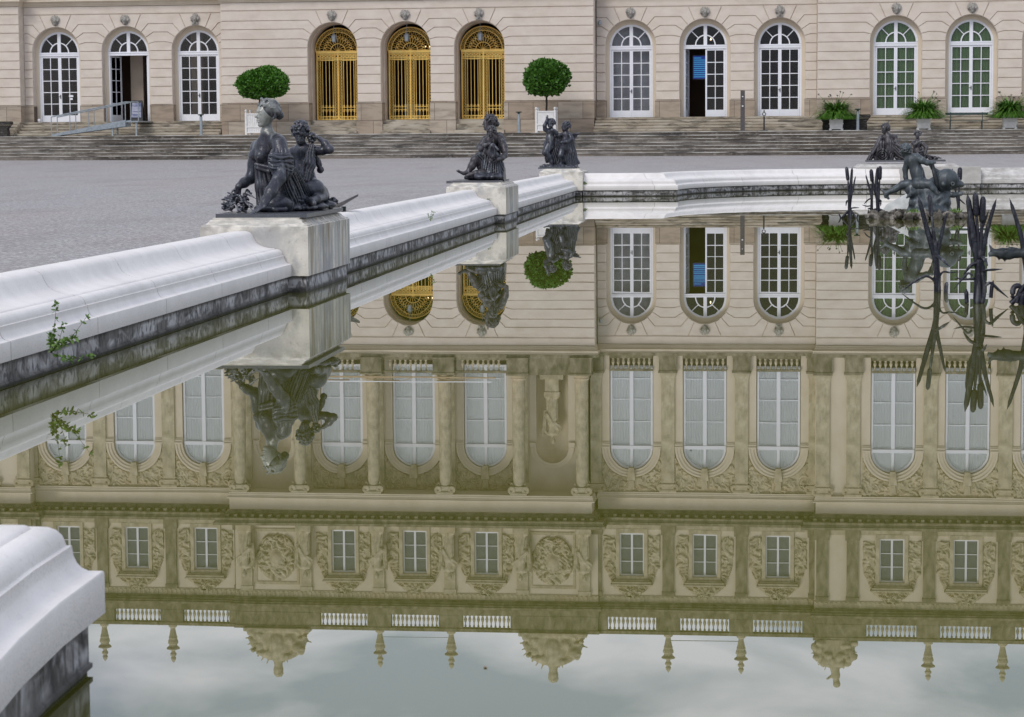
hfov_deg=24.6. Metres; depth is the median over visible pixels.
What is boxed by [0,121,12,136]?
stone bench
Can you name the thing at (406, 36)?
hanging lantern
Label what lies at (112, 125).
wheelchair ramp
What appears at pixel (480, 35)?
hanging lantern
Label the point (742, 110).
info pillar
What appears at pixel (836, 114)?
potted agapanthus
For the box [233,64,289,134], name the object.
potted laurel
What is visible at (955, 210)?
water weed
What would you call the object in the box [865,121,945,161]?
bronze statue group
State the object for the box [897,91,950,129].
potted agapanthus
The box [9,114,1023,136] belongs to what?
steps
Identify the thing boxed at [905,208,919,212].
water weed
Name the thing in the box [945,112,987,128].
garden bench
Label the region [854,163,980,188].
statue pedestal
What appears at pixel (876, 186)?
lead reed clump
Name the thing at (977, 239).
lead reed clump
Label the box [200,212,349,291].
statue pedestal
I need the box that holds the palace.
[0,0,1023,134]
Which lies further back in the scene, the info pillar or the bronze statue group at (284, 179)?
the info pillar
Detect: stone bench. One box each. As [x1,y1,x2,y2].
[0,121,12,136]
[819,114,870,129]
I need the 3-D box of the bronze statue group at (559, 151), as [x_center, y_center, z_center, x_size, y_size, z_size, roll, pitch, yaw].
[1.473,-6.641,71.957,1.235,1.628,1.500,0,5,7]
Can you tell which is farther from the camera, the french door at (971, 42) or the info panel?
the french door at (971, 42)
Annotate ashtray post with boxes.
[760,110,767,130]
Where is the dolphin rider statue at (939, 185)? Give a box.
[881,143,963,212]
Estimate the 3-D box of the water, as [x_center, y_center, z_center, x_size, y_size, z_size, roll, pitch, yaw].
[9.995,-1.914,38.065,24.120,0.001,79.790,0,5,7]
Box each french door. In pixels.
[39,32,79,121]
[108,31,149,121]
[178,30,219,120]
[610,24,652,116]
[684,23,726,116]
[758,23,801,115]
[873,20,917,114]
[948,19,993,113]
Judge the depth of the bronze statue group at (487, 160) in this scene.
48.78 m
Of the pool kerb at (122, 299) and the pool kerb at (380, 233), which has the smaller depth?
the pool kerb at (122, 299)
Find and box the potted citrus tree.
[522,57,571,132]
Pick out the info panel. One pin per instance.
(342, 203)
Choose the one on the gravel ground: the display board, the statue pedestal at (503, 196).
the statue pedestal at (503, 196)
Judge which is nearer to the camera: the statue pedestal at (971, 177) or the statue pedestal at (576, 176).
the statue pedestal at (576, 176)
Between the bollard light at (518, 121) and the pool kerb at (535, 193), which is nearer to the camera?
the pool kerb at (535, 193)
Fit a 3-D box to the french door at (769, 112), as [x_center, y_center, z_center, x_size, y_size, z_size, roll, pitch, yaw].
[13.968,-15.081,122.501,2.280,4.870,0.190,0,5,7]
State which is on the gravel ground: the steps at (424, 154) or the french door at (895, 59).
the steps at (424, 154)
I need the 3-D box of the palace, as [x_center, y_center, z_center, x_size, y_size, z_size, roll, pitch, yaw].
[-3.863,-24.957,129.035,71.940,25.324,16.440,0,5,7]
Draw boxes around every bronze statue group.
[216,97,342,217]
[446,112,508,182]
[538,115,579,168]
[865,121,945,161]
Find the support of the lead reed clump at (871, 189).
on the water
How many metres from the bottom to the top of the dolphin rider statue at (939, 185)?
1.668 m
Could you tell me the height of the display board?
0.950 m
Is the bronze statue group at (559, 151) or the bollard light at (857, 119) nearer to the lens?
the bronze statue group at (559, 151)
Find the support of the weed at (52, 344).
attached to the pool kerb at (122, 299)
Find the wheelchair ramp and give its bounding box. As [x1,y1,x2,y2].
[51,102,152,135]
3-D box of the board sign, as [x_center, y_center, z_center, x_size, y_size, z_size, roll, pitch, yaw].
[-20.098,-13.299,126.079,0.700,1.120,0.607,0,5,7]
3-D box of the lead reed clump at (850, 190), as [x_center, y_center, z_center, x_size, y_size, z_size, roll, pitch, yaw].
[7.128,-3.490,49.693,0.447,1.137,0.112,0,5,7]
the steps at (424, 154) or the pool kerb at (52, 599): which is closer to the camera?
the pool kerb at (52, 599)
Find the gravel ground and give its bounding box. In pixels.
[0,154,1023,272]
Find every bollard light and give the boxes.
[198,114,203,134]
[516,111,520,132]
[855,108,860,129]
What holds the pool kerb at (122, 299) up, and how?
on the gravel ground
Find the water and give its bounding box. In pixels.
[0,189,1023,716]
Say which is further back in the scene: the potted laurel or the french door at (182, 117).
the french door at (182, 117)
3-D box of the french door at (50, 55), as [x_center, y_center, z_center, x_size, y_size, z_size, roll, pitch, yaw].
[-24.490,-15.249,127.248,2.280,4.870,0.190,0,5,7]
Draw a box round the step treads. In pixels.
[0,129,1023,156]
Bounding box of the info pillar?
[740,90,744,130]
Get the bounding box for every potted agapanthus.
[810,91,863,129]
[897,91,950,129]
[984,91,1023,128]
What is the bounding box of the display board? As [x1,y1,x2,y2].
[404,104,430,119]
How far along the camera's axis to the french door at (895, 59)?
121.16 m
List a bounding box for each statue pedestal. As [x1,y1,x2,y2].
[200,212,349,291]
[446,181,517,223]
[539,168,587,196]
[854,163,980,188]
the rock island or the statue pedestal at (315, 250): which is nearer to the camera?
the statue pedestal at (315, 250)
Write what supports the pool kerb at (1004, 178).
on the gravel ground
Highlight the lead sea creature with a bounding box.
[988,244,1023,303]
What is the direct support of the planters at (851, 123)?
on the terrace
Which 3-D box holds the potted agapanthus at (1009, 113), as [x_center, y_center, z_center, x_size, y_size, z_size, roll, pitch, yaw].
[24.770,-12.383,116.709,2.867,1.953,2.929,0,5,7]
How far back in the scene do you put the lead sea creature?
23.54 m
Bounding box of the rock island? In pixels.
[866,209,966,219]
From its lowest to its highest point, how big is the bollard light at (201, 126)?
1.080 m
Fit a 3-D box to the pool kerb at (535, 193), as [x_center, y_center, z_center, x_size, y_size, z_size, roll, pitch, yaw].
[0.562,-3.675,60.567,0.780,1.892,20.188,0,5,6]
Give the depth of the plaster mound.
51.62 m
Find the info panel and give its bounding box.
[334,194,357,211]
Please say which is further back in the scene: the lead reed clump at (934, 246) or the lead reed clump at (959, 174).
the lead reed clump at (959, 174)
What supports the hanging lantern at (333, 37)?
hanging from the palace
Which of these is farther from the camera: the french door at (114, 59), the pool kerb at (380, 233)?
the french door at (114, 59)
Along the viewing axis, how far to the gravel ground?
60.48 m
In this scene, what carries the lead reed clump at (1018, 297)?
on the water
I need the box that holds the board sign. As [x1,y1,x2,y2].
[131,100,145,120]
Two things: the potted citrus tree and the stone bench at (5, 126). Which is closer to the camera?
the potted citrus tree
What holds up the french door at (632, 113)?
in the palace
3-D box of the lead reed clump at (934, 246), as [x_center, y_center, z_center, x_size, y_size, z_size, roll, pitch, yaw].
[4.518,-1.220,25.457,0.583,1.121,0.378,2,6,27]
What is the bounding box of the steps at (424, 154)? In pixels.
[0,130,1023,159]
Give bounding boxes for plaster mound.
[883,194,909,211]
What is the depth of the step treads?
117.47 m
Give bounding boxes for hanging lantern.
[331,33,336,42]
[404,24,409,41]
[477,31,482,40]
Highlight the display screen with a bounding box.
[692,55,707,79]
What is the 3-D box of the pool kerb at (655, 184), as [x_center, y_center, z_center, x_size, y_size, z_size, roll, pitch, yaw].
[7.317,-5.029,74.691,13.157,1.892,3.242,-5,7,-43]
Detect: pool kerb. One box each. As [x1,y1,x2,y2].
[0,231,291,387]
[0,525,104,716]
[339,190,496,272]
[513,174,576,215]
[583,168,899,196]
[980,167,1023,188]
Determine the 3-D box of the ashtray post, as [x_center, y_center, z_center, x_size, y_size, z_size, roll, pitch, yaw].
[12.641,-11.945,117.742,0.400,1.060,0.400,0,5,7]
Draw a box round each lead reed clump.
[838,167,858,217]
[863,169,873,213]
[873,166,882,211]
[902,194,956,292]
[952,167,965,209]
[954,193,1007,302]
[1009,198,1023,304]
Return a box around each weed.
[46,300,95,363]
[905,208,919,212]
[949,208,963,211]

